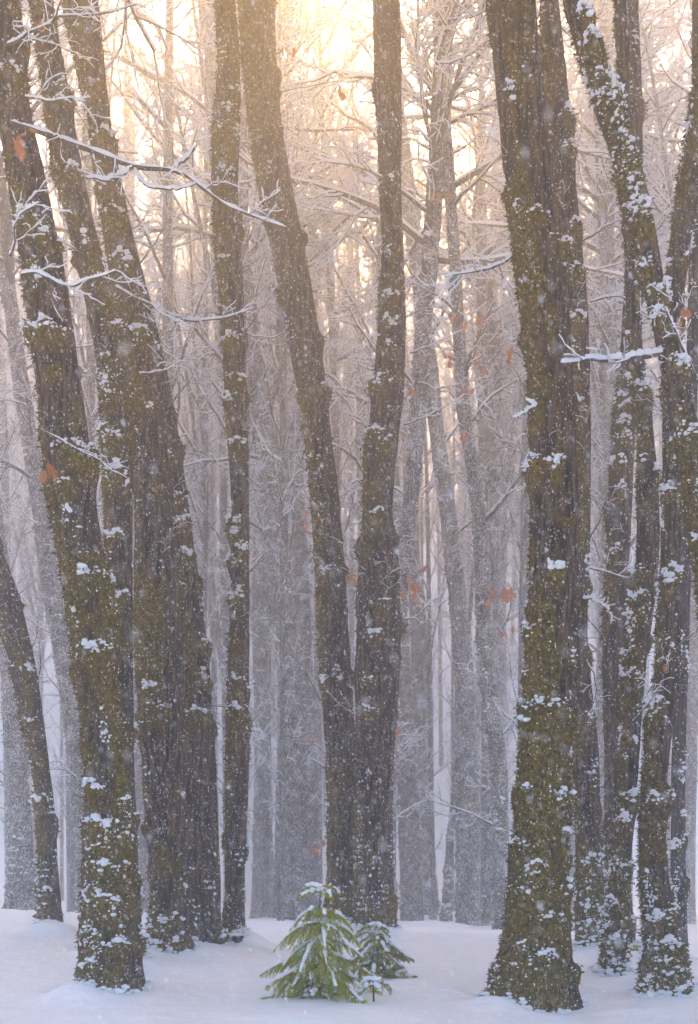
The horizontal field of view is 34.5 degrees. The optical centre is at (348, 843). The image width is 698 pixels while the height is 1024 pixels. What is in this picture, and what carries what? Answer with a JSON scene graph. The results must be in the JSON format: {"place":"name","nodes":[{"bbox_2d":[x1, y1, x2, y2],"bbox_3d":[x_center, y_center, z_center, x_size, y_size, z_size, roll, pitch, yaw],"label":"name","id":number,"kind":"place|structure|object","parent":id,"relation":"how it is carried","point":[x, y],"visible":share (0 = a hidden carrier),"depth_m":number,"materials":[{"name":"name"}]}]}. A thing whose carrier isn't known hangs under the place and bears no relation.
{"place":"outdoors","nodes":[
{"label":"outdoors","id":0,"kind":"place"},
{"bbox_2d":[1,0,691,221],"label":"sky","id":1,"kind":"structure","parent":0,"point":[409,3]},
{"bbox_2d":[0,223,697,1023],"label":"snow ground","id":2,"kind":"structure","parent":0,"point":[404,1003],"depth_m":12.64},
{"bbox_2d":[0,139,27,809],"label":"tree","id":3,"kind":"object","parent":2,"relation":"on","point":[14,504],"visible":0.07,"depth_m":43.92,"materials":[{"name":"grey plant"}]},
{"bbox_2d":[2,236,30,587],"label":"tree","id":4,"kind":"object","parent":2,"relation":"on","point":[16,464],"visible":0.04,"depth_m":62.90,"materials":[{"name":"grey plant"}]},
{"bbox_2d":[0,29,34,746],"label":"tree","id":5,"kind":"object","parent":2,"relation":"on","point":[7,427],"visible":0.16,"depth_m":28.96,"materials":[{"name":"grey plant"}]},
{"bbox_2d":[6,271,47,653],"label":"tree","id":6,"kind":"object","parent":2,"relation":"on","point":[30,515],"visible":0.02,"depth_m":58.55,"materials":[{"name":"grey plant"}]},
{"bbox_2d":[0,56,55,888],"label":"tree","id":7,"kind":"object","parent":2,"relation":"on","point":[4,482],"visible":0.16,"depth_m":40.57,"materials":[{"name":"grey plant"}]},
{"bbox_2d":[0,451,57,909],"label":"tree","id":8,"kind":"object","parent":2,"relation":"on","point":[22,900],"visible":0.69,"depth_m":24.75,"materials":[{"name":"grey plant"}]},
{"bbox_2d":[0,370,63,924],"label":"tree","id":9,"kind":"object","parent":2,"relation":"on","point":[29,694],"visible":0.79,"depth_m":14.92,"materials":[{"name":"brown plant"}]},
{"bbox_2d":[12,275,59,815],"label":"tree","id":10,"kind":"object","parent":2,"relation":"on","point":[45,634],"visible":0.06,"depth_m":50.76,"materials":[{"name":"grey plant"}]},
{"bbox_2d":[8,160,71,876],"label":"tree","id":11,"kind":"object","parent":2,"relation":"on","point":[30,603],"visible":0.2,"depth_m":48.11,"materials":[{"name":"grey plant"}]},
{"bbox_2d":[7,183,81,826],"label":"tree","id":12,"kind":"object","parent":2,"relation":"on","point":[25,508],"visible":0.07,"depth_m":54.04,"materials":[{"name":"grey plant"}]},
{"bbox_2d":[37,184,80,900],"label":"tree","id":13,"kind":"object","parent":2,"relation":"on","point":[61,836],"visible":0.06,"depth_m":47.06,"materials":[{"name":"grey plant"}]},
{"bbox_2d":[19,6,137,911],"bbox_3d":[-8.806,-17.371,36.508,4.254,41.180,3.315,0,0,-22],"label":"tree","id":14,"kind":"object","parent":2,"relation":"on","point":[71,866],"visible":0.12,"depth_m":36.57,"materials":[{"name":"grey plant"}]},
{"bbox_2d":[26,0,145,781],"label":"tree","id":15,"kind":"object","parent":2,"relation":"on","point":[90,381],"visible":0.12,"depth_m":29.04,"materials":[{"name":"grey plant"}]},
{"bbox_2d":[0,0,182,911],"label":"tree","id":16,"kind":"object","parent":2,"relation":"on","point":[43,534],"visible":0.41,"depth_m":26.76,"materials":[{"name":"grey plant"}]},
{"bbox_2d":[57,6,155,818],"bbox_3d":[-7.408,-13.811,33.309,3.491,33.985,2.720,0,0,-6],"label":"tree","id":17,"kind":"object","parent":2,"relation":"on","point":[96,446],"visible":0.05,"depth_m":33.42,"materials":[{"name":"grey plant"}]},
{"bbox_2d":[75,3,147,535],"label":"tree","id":18,"kind":"object","parent":2,"relation":"on","point":[117,82],"visible":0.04,"depth_m":42.66,"materials":[{"name":"grey plant"}]},
{"bbox_2d":[20,0,216,958],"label":"tree","id":19,"kind":"object","parent":2,"relation":"on","point":[53,116],"visible":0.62,"depth_m":13.51,"materials":[{"name":"brown plant"}]},
{"bbox_2d":[97,2,157,768],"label":"tree","id":20,"kind":"object","parent":2,"relation":"on","point":[134,119],"visible":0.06,"depth_m":40.74,"materials":[{"name":"grey plant"}]},
{"bbox_2d":[74,1,186,767],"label":"tree","id":21,"kind":"object","parent":2,"relation":"on","point":[111,113],"visible":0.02,"depth_m":44.00,"materials":[{"name":"grey plant"}]},
{"bbox_2d":[60,0,220,911],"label":"tree","id":22,"kind":"object","parent":2,"relation":"on","point":[143,70],"visible":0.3,"depth_m":30.07,"materials":[{"name":"grey plant"}]},
{"bbox_2d":[0,0,287,993],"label":"tree","id":23,"kind":"object","parent":2,"relation":"on","point":[66,468],"visible":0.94,"depth_m":11.28,"materials":[{"name":"brown plant"}]},
{"bbox_2d":[60,0,233,945],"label":"tree","id":24,"kind":"object","parent":2,"relation":"on","point":[195,657],"visible":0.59,"depth_m":15.41,"materials":[{"name":"brown plant"}]},
{"bbox_2d":[98,1,200,911],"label":"tree","id":25,"kind":"object","parent":2,"relation":"on","point":[127,114],"visible":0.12,"depth_m":37.84,"materials":[{"name":"grey plant"}]},
{"bbox_2d":[71,0,259,954],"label":"tree","id":26,"kind":"object","parent":2,"relation":"on","point":[146,391],"visible":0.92,"depth_m":14.40,"materials":[{"name":"brown plant"}]},
{"bbox_2d":[136,0,202,570],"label":"tree","id":27,"kind":"object","parent":2,"relation":"on","point":[177,54],"visible":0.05,"depth_m":47.29,"materials":[{"name":"grey plant"}]},
{"bbox_2d":[138,0,216,519],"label":"tree","id":28,"kind":"object","parent":2,"relation":"on","point":[177,248],"visible":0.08,"depth_m":39.66,"materials":[{"name":"grey plant"}]},
{"bbox_2d":[141,51,213,471],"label":"tree","id":29,"kind":"object","parent":2,"relation":"on","point":[174,243],"visible":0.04,"depth_m":49.08,"materials":[{"name":"grey plant"}]},
{"bbox_2d":[135,17,227,803],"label":"tree","id":30,"kind":"object","parent":2,"relation":"on","point":[186,442],"visible":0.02,"depth_m":45.81,"materials":[{"name":"grey plant"}]},
{"bbox_2d":[151,10,227,617],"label":"tree","id":31,"kind":"object","parent":2,"relation":"on","point":[192,476],"visible":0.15,"depth_m":44.16,"materials":[{"name":"grey plant"}]},
{"bbox_2d":[134,0,257,801],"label":"tree","id":32,"kind":"object","parent":2,"relation":"on","point":[202,484],"visible":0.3,"depth_m":33.21,"materials":[{"name":"grey plant"}]},
{"bbox_2d":[174,15,219,625],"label":"tree","id":33,"kind":"object","parent":2,"relation":"on","point":[210,373],"visible":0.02,"depth_m":48.34,"materials":[{"name":"grey plant"}]},
{"bbox_2d":[176,36,231,838],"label":"tree","id":34,"kind":"object","parent":2,"relation":"on","point":[214,668],"visible":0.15,"depth_m":42.91,"materials":[{"name":"grey plant"}]},
{"bbox_2d":[151,0,282,933],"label":"tree","id":35,"kind":"object","parent":2,"relation":"on","point":[235,822],"visible":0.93,"depth_m":15.85,"materials":[{"name":"brown plant"}]},
{"bbox_2d":[173,43,279,900],"bbox_3d":[-4.343,-14.503,36.817,3.686,35.424,4.611,0,0,9],"label":"tree","id":36,"kind":"object","parent":2,"relation":"on","point":[224,617],"visible":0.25,"depth_m":36.74,"materials":[{"name":"grey plant"}]},
{"bbox_2d":[141,0,328,790],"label":"tree","id":37,"kind":"object","parent":2,"relation":"on","point":[213,285],"visible":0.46,"depth_m":30.29,"materials":[{"name":"grey plant"}]},
{"bbox_2d":[211,169,272,901],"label":"tree","id":38,"kind":"object","parent":2,"relation":"on","point":[250,585],"visible":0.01,"depth_m":48.66,"materials":[{"name":"grey plant"}]},
{"bbox_2d":[63,0,422,921],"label":"tree","id":39,"kind":"object","parent":2,"relation":"on","point":[295,812],"visible":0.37,"depth_m":30.74,"materials":[{"name":"grey plant"}]},
{"bbox_2d":[247,243,278,917],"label":"tree","id":40,"kind":"object","parent":2,"relation":"on","point":[258,825],"visible":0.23,"depth_m":42.71,"materials":[{"name":"grey plant"}]},
{"bbox_2d":[212,19,313,917],"bbox_3d":[-2.688,-16.368,35.902,3.683,39.296,2.869,0,0,25],"label":"tree","id":41,"kind":"object","parent":2,"relation":"on","point":[265,863],"visible":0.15,"depth_m":35.53,"materials":[{"name":"grey plant"}]},
{"bbox_2d":[213,184,312,842],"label":"tree","id":42,"kind":"object","parent":2,"relation":"on","point":[254,588],"visible":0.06,"depth_m":45.52,"materials":[{"name":"grey plant"}]},
{"bbox_2d":[251,346,279,736],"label":"tree","id":43,"kind":"object","parent":2,"relation":"on","point":[273,664],"visible":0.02,"depth_m":59.00,"materials":[{"name":"grey plant"}]},
{"bbox_2d":[248,8,310,838],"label":"tree","id":44,"kind":"object","parent":2,"relation":"on","point":[272,713],"depth_m":47.44,"materials":[{"name":"grey plant"}]},
{"bbox_2d":[246,0,313,920],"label":"tree","id":45,"kind":"object","parent":2,"relation":"on","point":[283,378],"visible":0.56,"depth_m":29.01,"materials":[{"name":"grey plant"}]},
{"bbox_2d":[205,0,357,929],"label":"tree","id":46,"kind":"object","parent":2,"relation":"on","point":[270,177],"visible":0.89,"depth_m":17.17,"materials":[{"name":"brown plant"}]},
{"bbox_2d":[250,0,336,811],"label":"tree","id":47,"kind":"object","parent":2,"relation":"on","point":[310,559],"visible":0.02,"depth_m":39.86,"materials":[{"name":"grey plant"}]},
{"bbox_2d":[249,27,338,916],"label":"tree","id":48,"kind":"object","parent":2,"relation":"on","point":[307,637],"visible":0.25,"depth_m":36.74,"materials":[{"name":"grey plant"}]},
{"bbox_2d":[148,0,469,917],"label":"tree","id":49,"kind":"object","parent":2,"relation":"on","point":[322,226],"visible":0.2,"depth_m":33.36,"materials":[{"name":"grey plant"}]},
{"bbox_2d":[274,2,361,902],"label":"tree","id":50,"kind":"object","parent":2,"relation":"on","point":[317,710],"visible":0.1,"depth_m":43.34,"materials":[{"name":"grey plant"}]},
{"bbox_2d":[259,881,383,1003],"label":"young fir","id":51,"kind":"object","parent":2,"relation":"on","point":[333,985],"visible":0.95,"depth_m":10.89,"materials":[{"name":"green plant"}]},
{"bbox_2d":[297,6,357,825],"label":"tree","id":52,"kind":"object","parent":2,"relation":"on","point":[329,384],"visible":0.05,"depth_m":46.96,"materials":[{"name":"grey plant"}]},
{"bbox_2d":[287,0,375,824],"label":"tree","id":53,"kind":"object","parent":2,"relation":"on","point":[334,431],"visible":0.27,"depth_m":34.49,"materials":[{"name":"grey plant"}]},
{"bbox_2d":[310,0,367,810],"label":"tree","id":54,"kind":"object","parent":2,"relation":"on","point":[343,349],"visible":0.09,"depth_m":40.89,"materials":[{"name":"grey plant"}]},
{"bbox_2d":[327,84,373,722],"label":"tree","id":55,"kind":"object","parent":2,"relation":"on","point":[351,631],"visible":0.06,"depth_m":45.82,"materials":[{"name":"grey plant"}]},
{"bbox_2d":[286,0,437,767],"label":"tree","id":56,"kind":"object","parent":2,"relation":"on","point":[350,392],"visible":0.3,"depth_m":31.38,"materials":[{"name":"grey plant"}]},
{"bbox_2d":[308,21,420,839],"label":"tree","id":57,"kind":"object","parent":2,"relation":"on","point":[352,255],"visible":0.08,"depth_m":44.12,"materials":[{"name":"grey plant"}]},
{"bbox_2d":[319,1,413,779],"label":"tree","id":58,"kind":"object","parent":2,"relation":"on","point":[356,417],"visible":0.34,"depth_m":29.87,"materials":[{"name":"grey plant"}]},
{"bbox_2d":[332,0,401,706],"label":"tree","id":59,"kind":"object","parent":2,"relation":"on","point":[355,267],"visible":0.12,"depth_m":39.03,"materials":[{"name":"grey plant"}]},
{"bbox_2d":[356,975,392,1001],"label":"young fir","id":60,"kind":"object","parent":2,"relation":"on","point":[363,985],"visible":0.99,"depth_m":10.59,"materials":[{"name":"white plant"}]},
{"bbox_2d":[340,921,417,979],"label":"young fir","id":61,"kind":"object","parent":2,"relation":"on","point":[381,936],"visible":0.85,"depth_m":12.59,"materials":[{"name":"green plant"}]},
{"bbox_2d":[337,246,447,920],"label":"tree","id":62,"kind":"object","parent":2,"relation":"on","point":[404,795],"visible":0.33,"depth_m":36.65,"materials":[{"name":"grey plant"}]},
{"bbox_2d":[359,141,451,914],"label":"tree","id":63,"kind":"object","parent":2,"relation":"on","point":[418,644],"visible":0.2,"depth_m":41.81,"materials":[{"name":"grey plant"}]},
{"bbox_2d":[326,0,498,929],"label":"tree","id":64,"kind":"object","parent":2,"relation":"on","point":[384,397],"visible":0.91,"depth_m":16.75,"materials":[{"name":"brown plant"}]},
{"bbox_2d":[397,147,443,821],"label":"tree","id":65,"kind":"object","parent":2,"relation":"on","point":[410,299],"visible":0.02,"depth_m":46.57,"materials":[{"name":"grey plant"}]},
{"bbox_2d":[179,0,665,899],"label":"tree","id":66,"kind":"object","parent":2,"relation":"on","point":[433,210],"visible":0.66,"depth_m":24.82,"materials":[{"name":"grey plant"}]},
{"bbox_2d":[401,53,444,543],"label":"tree","id":67,"kind":"object","parent":2,"relation":"on","point":[404,240],"visible":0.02,"depth_m":71.32,"materials":[{"name":"grey plant"}]},
{"bbox_2d":[343,11,514,925],"bbox_3d":[2.033,-10.468,30.182,4.495,26.802,3.794,0,0,0],"label":"tree","id":68,"kind":"object","parent":2,"relation":"on","point":[470,866],"visible":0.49,"depth_m":29.79,"materials":[{"name":"grey plant"}]},
{"bbox_2d":[405,12,455,919],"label":"tree","id":69,"kind":"object","parent":2,"relation":"on","point":[430,721],"visible":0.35,"depth_m":39.23,"materials":[{"name":"grey plant"}]},
{"bbox_2d":[421,182,459,766],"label":"tree","id":70,"kind":"object","parent":2,"relation":"on","point":[440,700],"visible":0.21,"depth_m":57.52,"materials":[{"name":"grey plant"}]},
{"bbox_2d":[407,23,474,575],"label":"tree","id":71,"kind":"object","parent":2,"relation":"on","point":[445,408],"visible":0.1,"depth_m":68.41,"materials":[{"name":"grey plant"}]},
{"bbox_2d":[425,78,477,910],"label":"tree","id":72,"kind":"object","parent":2,"relation":"on","point":[452,671],"visible":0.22,"depth_m":45.34,"materials":[{"name":"grey plant"}]},
{"bbox_2d":[437,309,476,714],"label":"tree","id":73,"kind":"object","parent":2,"relation":"on","point":[471,401],"visible":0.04,"depth_m":50.78,"materials":[{"name":"grey plant"}]},
{"bbox_2d":[438,126,477,716],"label":"tree","id":74,"kind":"object","parent":2,"relation":"on","point":[456,469],"visible":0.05,"depth_m":55.02,"materials":[{"name":"grey plant"}]},
{"bbox_2d":[410,267,521,920],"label":"tree","id":75,"kind":"object","parent":2,"relation":"on","point":[447,883],"visible":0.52,"depth_m":35.90,"materials":[{"name":"grey plant"}]},
{"bbox_2d":[404,0,529,929],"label":"tree","id":76,"kind":"object","parent":2,"relation":"on","point":[484,640],"visible":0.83,"depth_m":24.82,"materials":[{"name":"grey plant"}]},
{"bbox_2d":[442,73,511,885],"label":"tree","id":77,"kind":"object","parent":2,"relation":"on","point":[476,719],"visible":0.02,"depth_m":48.12,"materials":[{"name":"grey plant"}]},
{"bbox_2d":[439,59,519,925],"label":"tree","id":78,"kind":"object","parent":2,"relation":"on","point":[486,849],"visible":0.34,"depth_m":33.88,"materials":[{"name":"grey plant"}]},
{"bbox_2d":[447,88,521,849],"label":"tree","id":79,"kind":"object","parent":2,"relation":"on","point":[493,283],"visible":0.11,"depth_m":38.36,"materials":[{"name":"grey plant"}]},
{"bbox_2d":[445,5,525,801],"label":"tree","id":80,"kind":"object","parent":2,"relation":"on","point":[498,573],"visible":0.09,"depth_m":40.54,"materials":[{"name":"grey plant"}]},
{"bbox_2d":[465,204,520,798],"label":"tree","id":81,"kind":"object","parent":2,"relation":"on","point":[501,620],"visible":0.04,"depth_m":44.45,"materials":[{"name":"grey plant"}]},
{"bbox_2d":[371,4,617,866],"bbox_3d":[4.306,-15.788,35.969,8.736,37.950,9.129,0,0,-32],"label":"tree","id":82,"kind":"object","parent":2,"relation":"on","point":[492,329],"visible":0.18,"depth_m":35.86,"materials":[{"name":"grey plant"}]},
{"bbox_2d":[469,209,519,754],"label":"tree","id":83,"kind":"object","parent":2,"relation":"on","point":[508,603],"depth_m":58.11,"materials":[{"name":"grey plant"}]},
{"bbox_2d":[422,0,589,1013],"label":"tree","id":84,"kind":"object","parent":2,"relation":"on","point":[557,863],"visible":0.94,"depth_m":11.09,"materials":[{"name":"brown plant"}]},
{"bbox_2d":[499,284,525,788],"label":"tree","id":85,"kind":"object","parent":2,"relation":"on","point":[518,552],"visible":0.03,"depth_m":54.01,"materials":[{"name":"grey plant"}]},
{"bbox_2d":[487,0,539,828],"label":"tree","id":86,"kind":"object","parent":2,"relation":"on","point":[523,552],"visible":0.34,"depth_m":32.04,"materials":[{"name":"grey plant"}]},
{"bbox_2d":[463,0,595,773],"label":"tree","id":87,"kind":"object","parent":2,"relation":"on","point":[515,472],"visible":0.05,"depth_m":36.63,"materials":[{"name":"grey plant"}]},
{"bbox_2d":[464,22,599,781],"bbox_3d":[6.152,-16.529,39.684,4.802,39.858,5.925,0,0,-24],"label":"tree","id":88,"kind":"object","parent":2,"relation":"on","point":[514,473],"visible":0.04,"depth_m":38.76,"materials":[{"name":"grey plant"}]},
{"bbox_2d":[468,86,602,769],"bbox_3d":[5.288,-15.342,33.972,4.123,36.990,5.087,0,0,-38],"label":"tree","id":89,"kind":"object","parent":2,"relation":"on","point":[511,445],"visible":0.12,"depth_m":34.06,"materials":[{"name":"grey plant"}]},
{"bbox_2d":[420,0,661,976],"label":"tree","id":90,"kind":"object","parent":2,"relation":"on","point":[641,645],"visible":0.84,"depth_m":12.51,"materials":[{"name":"brown plant"}]},
{"bbox_2d":[437,1,691,694],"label":"tree","id":91,"kind":"object","parent":2,"relation":"on","point":[594,436],"visible":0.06,"depth_m":38.30,"materials":[{"name":"grey plant"}]},
{"bbox_2d":[440,0,691,890],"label":"tree","id":92,"kind":"object","parent":2,"relation":"on","point":[605,26],"visible":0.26,"depth_m":30.83,"materials":[{"name":"grey plant"}]},
{"bbox_2d":[453,0,687,944],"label":"tree","id":93,"kind":"object","parent":2,"relation":"on","point":[618,560],"visible":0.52,"depth_m":15.28,"materials":[{"name":"brown plant"}]},
{"bbox_2d":[509,0,647,948],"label":"tree","id":94,"kind":"object","parent":2,"relation":"on","point":[583,749],"visible":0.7,"depth_m":14.04,"materials":[{"name":"brown plant"}]},
{"bbox_2d":[569,66,597,910],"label":"tree","id":95,"kind":"object","parent":2,"relation":"on","point":[572,842],"depth_m":45.36,"materials":[{"name":"grey plant"}]},
{"bbox_2d":[514,0,691,908],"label":"tree","id":96,"kind":"object","parent":2,"relation":"on","point":[592,222],"visible":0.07,"depth_m":35.89,"materials":[{"name":"grey plant"}]},
{"bbox_2d":[576,170,636,682],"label":"tree","id":97,"kind":"object","parent":2,"relation":"on","point":[596,483],"visible":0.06,"depth_m":43.26,"materials":[{"name":"grey plant"}]},
{"bbox_2d":[577,84,670,762],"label":"tree","id":98,"kind":"object","parent":2,"relation":"on","point":[593,557],"visible":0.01,"depth_m":41.31,"materials":[{"name":"grey plant"}]},
{"bbox_2d":[558,0,697,634],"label":"tree","id":99,"kind":"object","parent":2,"relation":"on","point":[607,103],"visible":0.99,"depth_m":10.28,"materials":[{"name":"brown plant"}]},
{"bbox_2d":[583,0,697,395],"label":"tree","id":100,"kind":"object","parent":2,"relation":"on","point":[589,287],"visible":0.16,"depth_m":30.67,"materials":[{"name":"brown plant"}]},
{"bbox_2d":[589,0,697,627],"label":"tree","id":101,"kind":"object","parent":2,"relation":"on","point":[681,86],"visible":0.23,"depth_m":28.95,"materials":[{"name":"brown plant"}]},
{"bbox_2d":[631,32,661,784],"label":"tree","id":102,"kind":"object","parent":2,"relation":"on","point":[642,731],"visible":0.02,"depth_m":47.73,"materials":[{"name":"grey plant"}]},
{"bbox_2d":[618,0,697,923],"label":"tree","id":103,"kind":"object","parent":2,"relation":"on","point":[692,744],"visible":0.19,"depth_m":33.57,"materials":[{"name":"grey plant"}]},
{"bbox_2d":[631,11,690,880],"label":"tree","id":104,"kind":"object","parent":2,"relation":"on","point":[668,832],"visible":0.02,"depth_m":43.14,"materials":[{"name":"brown plant"}]},
{"bbox_2d":[626,35,697,998],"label":"tree","id":105,"kind":"object","parent":2,"relation":"on","point":[667,665],"visible":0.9,"depth_m":11.46,"materials":[{"name":"brown plant"}]},
{"bbox_2d":[669,0,697,964],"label":"tree","id":106,"kind":"object","parent":2,"relation":"on","point":[677,815],"visible":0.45,"depth_m":13.56,"materials":[{"name":"brown plant"}]},
{"bbox_2d":[0,0,697,1023],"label":"falling snow","id":107,"kind":"structure","parent":0,"point":[690,858],"depth_m":11.07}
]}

